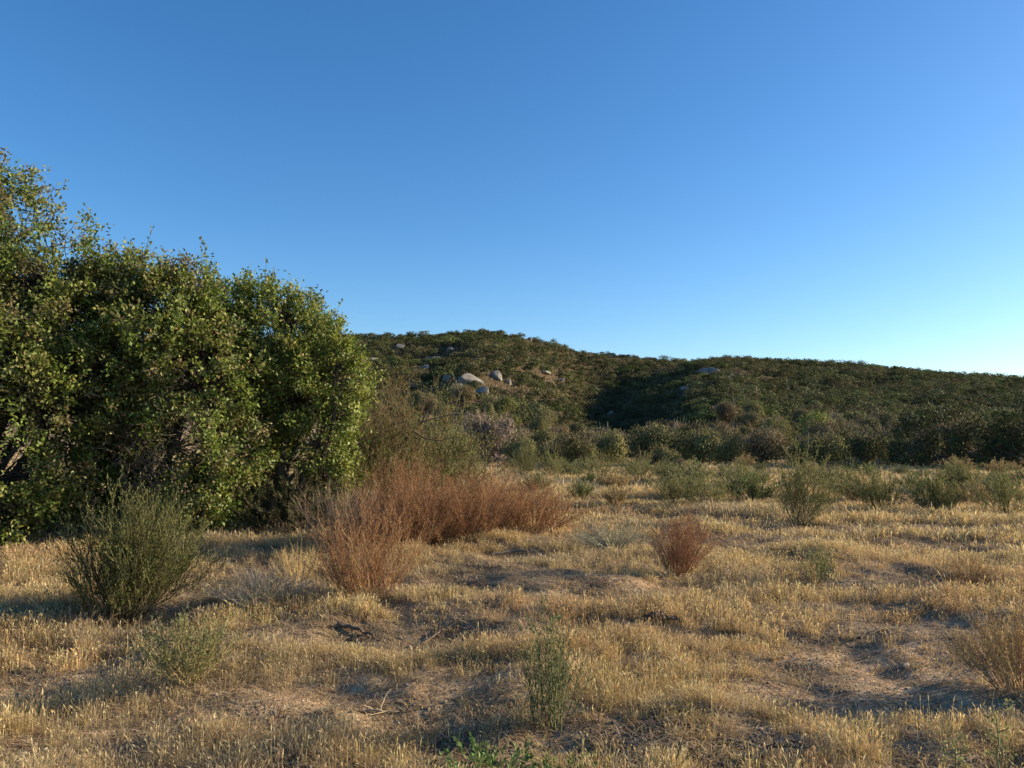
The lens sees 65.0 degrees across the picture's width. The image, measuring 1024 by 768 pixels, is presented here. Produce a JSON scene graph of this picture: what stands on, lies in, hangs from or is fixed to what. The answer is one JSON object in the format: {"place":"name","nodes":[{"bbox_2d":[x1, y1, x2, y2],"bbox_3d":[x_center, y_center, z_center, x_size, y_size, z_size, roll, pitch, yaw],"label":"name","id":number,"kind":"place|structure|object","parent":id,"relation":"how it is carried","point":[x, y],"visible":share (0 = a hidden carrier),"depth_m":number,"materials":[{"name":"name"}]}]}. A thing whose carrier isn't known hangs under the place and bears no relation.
{"place":"outdoors","nodes":[
{"label":"outdoors","id":0,"kind":"place"},
{"bbox_2d":[0,335,1023,767],"bbox_3d":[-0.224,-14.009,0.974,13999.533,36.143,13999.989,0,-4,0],"label":"ground","id":1,"kind":"structure","parent":0,"point":[542,741],"depth_m":5.81,"materials":[{"name":"soil"}]},
{"bbox_2d":[0,146,150,547],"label":"leafy tree","id":2,"kind":"object","parent":1,"relation":"on","point":[27,500],"visible":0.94,"depth_m":12.89,"materials":[{"name":"green plant"}]},
{"bbox_2d":[48,465,229,627],"bbox_3d":[-3.439,1.504,7.525,1.502,1.531,1.540,0,-4,0],"label":"green bush","id":3,"kind":"object","parent":1,"relation":"on","point":[127,572],"visible":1,"depth_m":7.34,"materials":[{"name":"green plant"}]},
{"bbox_2d":[13,226,291,534],"bbox_3d":[-6.288,-0.018,14.061,4.969,5.456,3.758,0,-4,0],"label":"leafy tree","id":4,"kind":"object","parent":1,"relation":"on","point":[179,339],"visible":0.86,"depth_m":13.44,"materials":[{"name":"green plant"}]},
{"bbox_2d":[130,601,245,686],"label":"bush","id":5,"kind":"object","parent":1,"relation":"on","point":[186,662],"visible":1,"depth_m":5.31,"materials":[{"name":"green plant"}]},
{"bbox_2d":[188,555,329,607],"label":"dry bush","id":6,"kind":"object","parent":1,"relation":"on","point":[240,593],"visible":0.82,"depth_m":7.92,"materials":[{"name":"beige plant"}]},
{"bbox_2d":[218,474,329,535],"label":"wispy shrub","id":7,"kind":"object","parent":1,"relation":"on","point":[280,506],"visible":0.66,"depth_m":13.90,"materials":[{"name":"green plant"}]},
{"bbox_2d":[190,258,389,527],"bbox_3d":[-4.348,0.207,15.572,4.224,5.346,3.802,0,-4,0],"label":"leafy tree","id":8,"kind":"object","parent":1,"relation":"on","point":[285,408],"visible":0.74,"depth_m":14.63,"materials":[{"name":"green plant"}]},
{"bbox_2d":[256,540,335,585],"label":"straw tuft","id":9,"kind":"object","parent":1,"relation":"on","point":[295,568],"visible":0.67,"depth_m":9.27,"materials":[{"name":"beige plant"}]},
{"bbox_2d":[234,461,363,534],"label":"wispy shrub","id":10,"kind":"object","parent":1,"relation":"on","point":[312,499],"visible":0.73,"depth_m":13.77,"materials":[{"name":"brown plant"}]},
{"bbox_2d":[287,476,397,547],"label":"dry bush","id":11,"kind":"object","parent":1,"relation":"on","point":[335,510],"visible":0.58,"depth_m":11.65,"materials":[{"name":"brown plant"}]},
{"bbox_2d":[288,396,416,513],"bbox_3d":[-3.377,1.353,16.549,2.867,2.811,2.549,0,-4,0],"label":"wispy shrub","id":12,"kind":"object","parent":1,"relation":"on","point":[364,462],"visible":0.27,"depth_m":16.30,"materials":[{"name":"green plant"}]},
{"bbox_2d":[294,479,440,601],"bbox_3d":[-1.464,1.575,8.084,1.544,1.262,1.577,0,-4,0],"label":"orange bush","id":13,"kind":"object","parent":1,"relation":"on","point":[357,573],"visible":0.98,"depth_m":8.05,"materials":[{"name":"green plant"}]},
{"bbox_2d":[325,374,460,506],"bbox_3d":[-2.807,1.349,18.578,3.313,3.330,2.678,0,-4,0],"label":"wispy shrub","id":14,"kind":"object","parent":1,"relation":"on","point":[396,425],"visible":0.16,"depth_m":18.41,"materials":[{"name":"green plant"}]},
{"bbox_2d":[334,475,459,548],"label":"rusty bush","id":15,"kind":"object","parent":1,"relation":"on","point":[413,530],"visible":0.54,"depth_m":11.61,"materials":[{"name":"brown plant"}]},
{"bbox_2d":[339,442,463,523],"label":"rusty bush","id":16,"kind":"object","parent":1,"relation":"on","point":[417,476],"visible":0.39,"depth_m":14.45,"materials":[{"name":"brown plant"}]},
{"bbox_2d":[351,402,467,497],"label":"wispy shrub","id":17,"kind":"object","parent":1,"relation":"on","point":[427,443],"visible":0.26,"depth_m":17.18,"materials":[{"name":"green plant"}]},
{"bbox_2d":[341,356,479,511],"bbox_3d":[-2.489,1.143,17.085,3.130,3.532,3.397,2,-5,-32],"label":"wispy shrub","id":18,"kind":"object","parent":1,"relation":"on","point":[388,425],"visible":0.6,"depth_m":16.77,"materials":[{"name":"green plant"}]},
{"bbox_2d":[418,392,438,416],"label":"chaparral shrub","id":19,"kind":"object","parent":1,"relation":"on","point":[429,405],"visible":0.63,"depth_m":98.13,"materials":[{"name":"green plant"}]},
{"bbox_2d":[361,463,509,546],"bbox_3d":[-1.194,1.830,12.230,2.320,1.320,2.317,0,-4,0],"label":"rusty bush","id":20,"kind":"object","parent":1,"relation":"on","point":[439,537],"visible":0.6,"depth_m":12.05,"materials":[{"name":"brown plant"}]},
{"bbox_2d":[361,365,523,504],"bbox_3d":[-1.704,1.261,19.543,4.066,3.618,3.088,0,-4,0],"label":"wispy shrub","id":21,"kind":"object","parent":1,"relation":"on","point":[465,438],"visible":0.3,"depth_m":19.56,"materials":[{"name":"green plant"}]},
{"bbox_2d":[409,412,497,511],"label":"wispy shrub","id":22,"kind":"object","parent":1,"relation":"on","point":[472,463],"visible":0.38,"depth_m":18.27,"materials":[{"name":"green plant"}]},
{"bbox_2d":[433,422,475,462],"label":"chaparral shrub","id":23,"kind":"object","parent":1,"relation":"on","point":[458,431],"visible":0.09,"depth_m":43.65,"materials":[{"name":"green plant"}]},
{"bbox_2d":[452,383,475,406],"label":"chaparral shrub","id":24,"kind":"object","parent":1,"relation":"on","point":[468,391],"visible":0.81,"depth_m":104.41,"materials":[{"name":"green plant"}]},
{"bbox_2d":[405,462,545,540],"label":"rusty bush","id":25,"kind":"object","parent":1,"relation":"on","point":[496,502],"visible":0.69,"depth_m":12.57,"materials":[{"name":"brown plant"}]},
{"bbox_2d":[460,407,516,462],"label":"chaparral shrub","id":26,"kind":"object","parent":1,"relation":"on","point":[485,426],"visible":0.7,"depth_m":55.53,"materials":[{"name":"grey plant"}]},
{"bbox_2d":[432,455,559,522],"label":"rusty bush","id":27,"kind":"object","parent":1,"relation":"on","point":[499,480],"visible":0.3,"depth_m":14.97,"materials":[{"name":"brown plant"}]},
{"bbox_2d":[439,732,553,767],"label":"green weed","id":28,"kind":"object","parent":1,"relation":"on","point":[483,753],"visible":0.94,"depth_m":4.19,"materials":[{"name":"green plant"}]},
{"bbox_2d":[493,392,517,416],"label":"chaparral shrub","id":29,"kind":"object","parent":1,"relation":"on","point":[508,401],"visible":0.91,"depth_m":103.81,"materials":[{"name":"green plant"}]},
{"bbox_2d":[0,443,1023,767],"bbox_3d":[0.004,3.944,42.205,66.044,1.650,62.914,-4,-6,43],"label":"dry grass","id":30,"kind":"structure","parent":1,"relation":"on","point":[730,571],"depth_m":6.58,"materials":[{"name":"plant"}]},
{"bbox_2d":[7,328,1023,436],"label":"hill brush","id":31,"kind":"object","parent":1,"relation":"on","point":[991,391],"visible":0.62,"depth_m":176.99,"materials":[{"name":"green plant"}]},
{"bbox_2d":[498,436,540,461],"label":"chaparral shrub","id":32,"kind":"object","parent":1,"relation":"on","point":[515,445],"visible":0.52,"depth_m":53.07,"materials":[{"name":"green plant"}]},
{"bbox_2d":[506,441,541,475],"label":"green shrub","id":33,"kind":"object","parent":1,"relation":"on","point":[523,459],"visible":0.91,"depth_m":35.81,"materials":[{"name":"green plant"}]},
{"bbox_2d":[475,470,594,533],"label":"rusty bush","id":34,"kind":"object","parent":1,"relation":"on","point":[544,515],"visible":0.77,"depth_m":13.12,"materials":[{"name":"red plant"}]},
{"bbox_2d":[516,468,553,490],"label":"grey tuft","id":35,"kind":"object","parent":1,"relation":"on","point":[537,481],"visible":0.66,"depth_m":23.45,"materials":[{"name":"green plant"}]},
{"bbox_2d":[526,411,552,435],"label":"chaparral shrub","id":36,"kind":"object","parent":1,"relation":"on","point":[539,424],"visible":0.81,"depth_m":92.89,"materials":[{"name":"green plant"}]},
{"bbox_2d":[521,427,563,461],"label":"chaparral shrub","id":37,"kind":"object","parent":1,"relation":"on","point":[549,436],"visible":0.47,"depth_m":57.07,"materials":[{"name":"green plant"}]},
{"bbox_2d":[527,446,566,479],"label":"green shrub","id":38,"kind":"object","parent":1,"relation":"on","point":[553,465],"visible":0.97,"depth_m":32.82,"materials":[{"name":"green plant"}]},
{"bbox_2d":[534,440,564,463],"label":"chaparral shrub","id":39,"kind":"object","parent":1,"relation":"on","point":[552,449],"visible":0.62,"depth_m":47.58,"materials":[{"name":"green plant"}]},
{"bbox_2d":[511,595,599,732],"bbox_3d":[0.263,1.617,4.707,0.543,0.789,0.462,0,-4,0],"label":"green weed","id":40,"kind":"object","parent":1,"relation":"on","point":[556,701],"visible":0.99,"depth_m":4.62,"materials":[{"name":"green plant"}]},
{"bbox_2d":[549,457,587,475],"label":"grey tuft","id":41,"kind":"object","parent":1,"relation":"on","point":[571,468],"visible":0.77,"depth_m":35.79,"materials":[{"name":"green plant"}]},
{"bbox_2d":[525,748,612,767],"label":"green weed","id":42,"kind":"object","parent":1,"relation":"on","point":[570,762],"visible":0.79,"depth_m":3.98,"materials":[{"name":"green plant"}]},
{"bbox_2d":[549,431,596,462],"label":"chaparral shrub","id":43,"kind":"object","parent":1,"relation":"on","point":[585,439],"visible":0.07,"depth_m":52.01,"materials":[{"name":"green plant"}]},
{"bbox_2d":[558,431,597,465],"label":"chaparral shrub","id":44,"kind":"object","parent":1,"relation":"on","point":[575,447],"visible":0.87,"depth_m":46.52,"materials":[{"name":"green plant"}]},
{"bbox_2d":[565,477,593,498],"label":"green tuft","id":45,"kind":"object","parent":1,"relation":"on","point":[580,488],"visible":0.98,"depth_m":21.84,"materials":[{"name":"green plant"}]},
{"bbox_2d":[577,450,622,477],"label":"green shrub","id":46,"kind":"object","parent":1,"relation":"on","point":[600,465],"visible":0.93,"depth_m":30.73,"materials":[{"name":"green plant"}]},
{"bbox_2d":[591,429,629,463],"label":"chaparral shrub","id":47,"kind":"object","parent":1,"relation":"on","point":[610,447],"visible":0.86,"depth_m":53.14,"materials":[{"name":"green plant"}]},
{"bbox_2d":[560,521,669,548],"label":"dry bush","id":48,"kind":"object","parent":1,"relation":"on","point":[620,535],"visible":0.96,"depth_m":11.69,"materials":[{"name":"beige plant"}]},
{"bbox_2d":[595,467,634,490],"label":"brown tuft","id":49,"kind":"object","parent":1,"relation":"on","point":[611,478],"visible":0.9,"depth_m":25.21,"materials":[{"name":"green plant"}]},
{"bbox_2d":[599,481,632,505],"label":"brown tuft","id":50,"kind":"object","parent":1,"relation":"on","point":[614,496],"visible":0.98,"depth_m":20.10,"materials":[{"name":"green plant"}]},
{"bbox_2d":[613,448,670,482],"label":"green shrub","id":51,"kind":"object","parent":1,"relation":"on","point":[642,470],"visible":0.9,"depth_m":28.76,"materials":[{"name":"green plant"}]},
{"bbox_2d":[624,424,682,464],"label":"chaparral shrub","id":52,"kind":"object","parent":1,"relation":"on","point":[646,438],"visible":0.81,"depth_m":49.46,"materials":[{"name":"green plant"}]},
{"bbox_2d":[642,610,683,621],"bbox_3d":[1.318,2.025,7.008,0.343,0.102,0.130,-3,-5,35],"label":"dead log","id":53,"kind":"object","parent":1,"relation":"on","point":[653,616],"visible":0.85,"depth_m":7.01,"materials":[{"name":"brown wood"}]},
{"bbox_2d":[647,442,682,464],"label":"chaparral shrub","id":54,"kind":"object","parent":1,"relation":"on","point":[664,453],"visible":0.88,"depth_m":47.38,"materials":[{"name":"green plant"}]},
{"bbox_2d":[650,458,691,474],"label":"grey tuft","id":55,"kind":"object","parent":1,"relation":"on","point":[666,464],"visible":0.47,"depth_m":33.84,"materials":[{"name":"green plant"}]},
{"bbox_2d":[643,465,701,504],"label":"green shrub","id":56,"kind":"object","parent":1,"relation":"on","point":[672,495],"visible":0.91,"depth_m":19.82,"materials":[{"name":"green plant"}]},
{"bbox_2d":[657,464,713,499],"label":"grey tuft","id":57,"kind":"object","parent":1,"relation":"on","point":[693,478],"visible":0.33,"depth_m":22.17,"materials":[{"name":"green plant"}]},
{"bbox_2d":[647,502,725,575],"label":"red bush","id":58,"kind":"object","parent":1,"relation":"on","point":[686,552],"visible":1,"depth_m":9.38,"materials":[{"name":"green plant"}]},
{"bbox_2d":[667,417,709,461],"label":"chaparral shrub","id":59,"kind":"object","parent":1,"relation":"on","point":[684,428],"visible":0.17,"depth_m":57.18,"materials":[{"name":"green plant"}]},
{"bbox_2d":[671,456,716,480],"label":"grey tuft","id":60,"kind":"object","parent":1,"relation":"on","point":[687,470],"visible":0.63,"depth_m":28.48,"materials":[{"name":"green plant"}]},
{"bbox_2d":[670,427,725,463],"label":"chaparral shrub","id":61,"kind":"object","parent":1,"relation":"on","point":[699,446],"visible":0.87,"depth_m":49.35,"materials":[{"name":"green plant"}]},
{"bbox_2d":[673,467,747,504],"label":"green shrub","id":62,"kind":"object","parent":1,"relation":"on","point":[709,488],"visible":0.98,"depth_m":19.20,"materials":[{"name":"green plant"}]},
{"bbox_2d":[714,397,740,423],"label":"chaparral shrub","id":63,"kind":"object","parent":1,"relation":"on","point":[727,412],"visible":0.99,"depth_m":97.63,"materials":[{"name":"green plant"}]},
{"bbox_2d":[712,434,747,465],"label":"chaparral shrub","id":64,"kind":"object","parent":1,"relation":"on","point":[730,447],"visible":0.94,"depth_m":47.51,"materials":[{"name":"green plant"}]},
{"bbox_2d":[708,427,755,463],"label":"chaparral shrub","id":65,"kind":"object","parent":1,"relation":"on","point":[731,435],"visible":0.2,"depth_m":52.35,"materials":[{"name":"green plant"}]},
{"bbox_2d":[711,467,756,493],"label":"grey tuft","id":66,"kind":"object","parent":1,"relation":"on","point":[733,479],"visible":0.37,"depth_m":22.60,"materials":[{"name":"green plant"}]},
{"bbox_2d":[714,458,763,481],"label":"green shrub","id":67,"kind":"object","parent":1,"relation":"on","point":[743,467],"visible":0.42,"depth_m":25.78,"materials":[{"name":"green plant"}]},
{"bbox_2d":[738,410,760,428],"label":"chaparral shrub","id":68,"kind":"object","parent":1,"relation":"on","point":[751,418],"visible":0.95,"depth_m":95.77,"materials":[{"name":"green plant"}]},
{"bbox_2d":[720,467,781,501],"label":"green tuft","id":69,"kind":"object","parent":1,"relation":"on","point":[755,485],"visible":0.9,"depth_m":20.53,"materials":[{"name":"green plant"}]},
{"bbox_2d":[742,400,765,418],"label":"chaparral shrub","id":70,"kind":"object","parent":1,"relation":"on","point":[749,406],"visible":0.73,"depth_m":104.63,"materials":[{"name":"green plant"}]},
{"bbox_2d":[737,423,790,465],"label":"chaparral shrub","id":71,"kind":"object","parent":1,"relation":"on","point":[766,445],"visible":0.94,"depth_m":48.17,"materials":[{"name":"green plant"}]},
{"bbox_2d":[740,733,812,764],"bbox_3d":[1.323,1.818,4.024,0.349,0.147,0.208,0,-4,0],"label":"dead stick","id":72,"kind":"object","parent":1,"relation":"on","point":[775,745],"visible":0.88,"depth_m":4.04,"materials":[{"name":"brown wood"}]},
{"bbox_2d":[767,435,852,525],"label":"green shrub","id":73,"kind":"object","parent":1,"relation":"on","point":[797,484],"visible":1,"depth_m":15.18,"materials":[{"name":"green plant"}]},
{"bbox_2d":[794,408,838,436],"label":"chaparral shrub","id":74,"kind":"object","parent":1,"relation":"on","point":[816,415],"visible":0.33,"depth_m":81.21,"materials":[{"name":"green plant"}]},
{"bbox_2d":[799,536,836,582],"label":"green weed","id":75,"kind":"object","parent":1,"relation":"on","point":[822,566],"visible":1,"depth_m":9.15,"materials":[{"name":"green plant"}]},
{"bbox_2d":[788,431,853,466],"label":"chaparral shrub","id":76,"kind":"object","parent":1,"relation":"on","point":[834,447],"visible":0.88,"depth_m":48.31,"materials":[{"name":"green plant"}]},
{"bbox_2d":[803,415,842,441],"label":"chaparral shrub","id":77,"kind":"object","parent":1,"relation":"on","point":[824,427],"visible":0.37,"depth_m":65.26,"materials":[{"name":"green plant"}]},
{"bbox_2d":[820,457,871,500],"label":"green shrub","id":78,"kind":"object","parent":1,"relation":"on","point":[846,470],"visible":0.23,"depth_m":20.89,"materials":[{"name":"green plant"}]},
{"bbox_2d":[827,425,866,463],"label":"chaparral shrub","id":79,"kind":"object","parent":1,"relation":"on","point":[843,433],"visible":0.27,"depth_m":53.35,"materials":[{"name":"green plant"}]},
{"bbox_2d":[826,465,904,502],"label":"brown tuft","id":80,"kind":"object","parent":1,"relation":"on","point":[851,493],"visible":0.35,"depth_m":20.05,"materials":[{"name":"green plant"}]},
{"bbox_2d":[844,431,888,465],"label":"chaparral shrub","id":81,"kind":"object","parent":1,"relation":"on","point":[862,447],"visible":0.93,"depth_m":49.38,"materials":[{"name":"green plant"}]},
{"bbox_2d":[854,413,882,432],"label":"chaparral shrub","id":82,"kind":"object","parent":1,"relation":"on","point":[874,424],"visible":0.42,"depth_m":77.50,"materials":[{"name":"green plant"}]},
{"bbox_2d":[845,460,909,509],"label":"green shrub","id":83,"kind":"object","parent":1,"relation":"on","point":[881,493],"visible":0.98,"depth_m":17.37,"materials":[{"name":"green plant"}]},
{"bbox_2d":[864,407,899,432],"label":"chaparral shrub","id":84,"kind":"object","parent":1,"relation":"on","point":[882,415],"visible":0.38,"depth_m":82.97,"materials":[{"name":"green plant"}]},
{"bbox_2d":[877,437,910,463],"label":"chaparral shrub","id":85,"kind":"object","parent":1,"relation":"on","point":[899,444],"visible":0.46,"depth_m":53.61,"materials":[{"name":"green plant"}]},
{"bbox_2d":[903,434,946,462],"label":"chaparral shrub","id":86,"kind":"object","parent":1,"relation":"on","point":[920,443],"visible":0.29,"depth_m":51.23,"materials":[{"name":"green plant"}]},
{"bbox_2d":[895,465,969,511],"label":"green shrub","id":87,"kind":"object","parent":1,"relation":"on","point":[935,489],"visible":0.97,"depth_m":17.17,"materials":[{"name":"green plant"}]},
{"bbox_2d":[877,394,1023,467],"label":"dark tree","id":88,"kind":"object","parent":1,"relation":"on","point":[926,429],"visible":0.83,"depth_m":46.51,"materials":[{"name":"green plant"}]},
{"bbox_2d":[931,418,974,457],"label":"chaparral shrub","id":89,"kind":"object","parent":1,"relation":"on","point":[951,427],"visible":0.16,"depth_m":54.78,"materials":[{"name":"green plant"}]},
{"bbox_2d":[936,729,974,767],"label":"stalk weed","id":90,"kind":"object","parent":1,"relation":"on","point":[956,757],"visible":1,"depth_m":3.87,"materials":[{"name":"green plant"}]},
{"bbox_2d":[936,467,980,487],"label":"green tuft","id":91,"kind":"object","parent":1,"relation":"on","point":[957,474],"visible":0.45,"depth_m":23.59,"materials":[{"name":"green plant"}]},
{"bbox_2d":[930,454,990,488],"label":"green shrub","id":92,"kind":"object","parent":1,"relation":"on","point":[956,470],"visible":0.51,"depth_m":23.80,"materials":[{"name":"green plant"}]},
{"bbox_2d":[934,550,998,585],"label":"brown bush","id":93,"kind":"object","parent":1,"relation":"on","point":[972,570],"visible":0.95,"depth_m":8.86,"materials":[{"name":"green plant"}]},
{"bbox_2d":[948,475,996,504],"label":"brown tuft","id":94,"kind":"object","parent":1,"relation":"on","point":[978,490],"visible":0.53,"depth_m":19.83,"materials":[{"name":"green plant"}]},
{"bbox_2d":[939,588,1023,691],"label":"brown bush","id":95,"kind":"object","parent":1,"relation":"on","point":[1007,657],"visible":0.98,"depth_m":5.12,"materials":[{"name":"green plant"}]},
{"bbox_2d":[962,460,1023,516],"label":"green shrub","id":96,"kind":"object","parent":1,"relation":"on","point":[1000,494],"visible":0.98,"depth_m":16.88,"materials":[{"name":"green plant"}]},
{"bbox_2d":[966,470,1023,496],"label":"grey tuft","id":97,"kind":"object","parent":1,"relation":"on","point":[991,482],"visible":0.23,"depth_m":21.18,"materials":[{"name":"green plant"}]},
{"bbox_2d":[981,456,1013,473],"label":"brown tuft","id":98,"kind":"object","parent":1,"relation":"on","point":[991,467],"visible":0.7,"depth_m":35.63,"materials":[{"name":"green plant"}]},
{"bbox_2d":[979,698,1016,767],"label":"stalk weed","id":99,"kind":"object","parent":1,"relation":"on","point":[998,738],"visible":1,"depth_m":3.84,"materials":[{"name":"green plant"}]},
{"bbox_2d":[974,386,1023,467],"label":"dark tree","id":100,"kind":"object","parent":1,"relation":"on","point":[1010,417],"visible":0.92,"depth_m":45.17,"materials":[{"name":"green plant"}]},
{"bbox_2d":[976,419,1023,462],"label":"chaparral shrub","id":101,"kind":"object","parent":1,"relation":"on","point":[983,431],"visible":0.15,"depth_m":49.78,"materials":[{"name":"green plant"}]},
{"bbox_2d":[0,0,1023,376],"label":"sky","id":102,"kind":"structure","parent":0,"point":[826,180],"materials":[{"name":"blue"}]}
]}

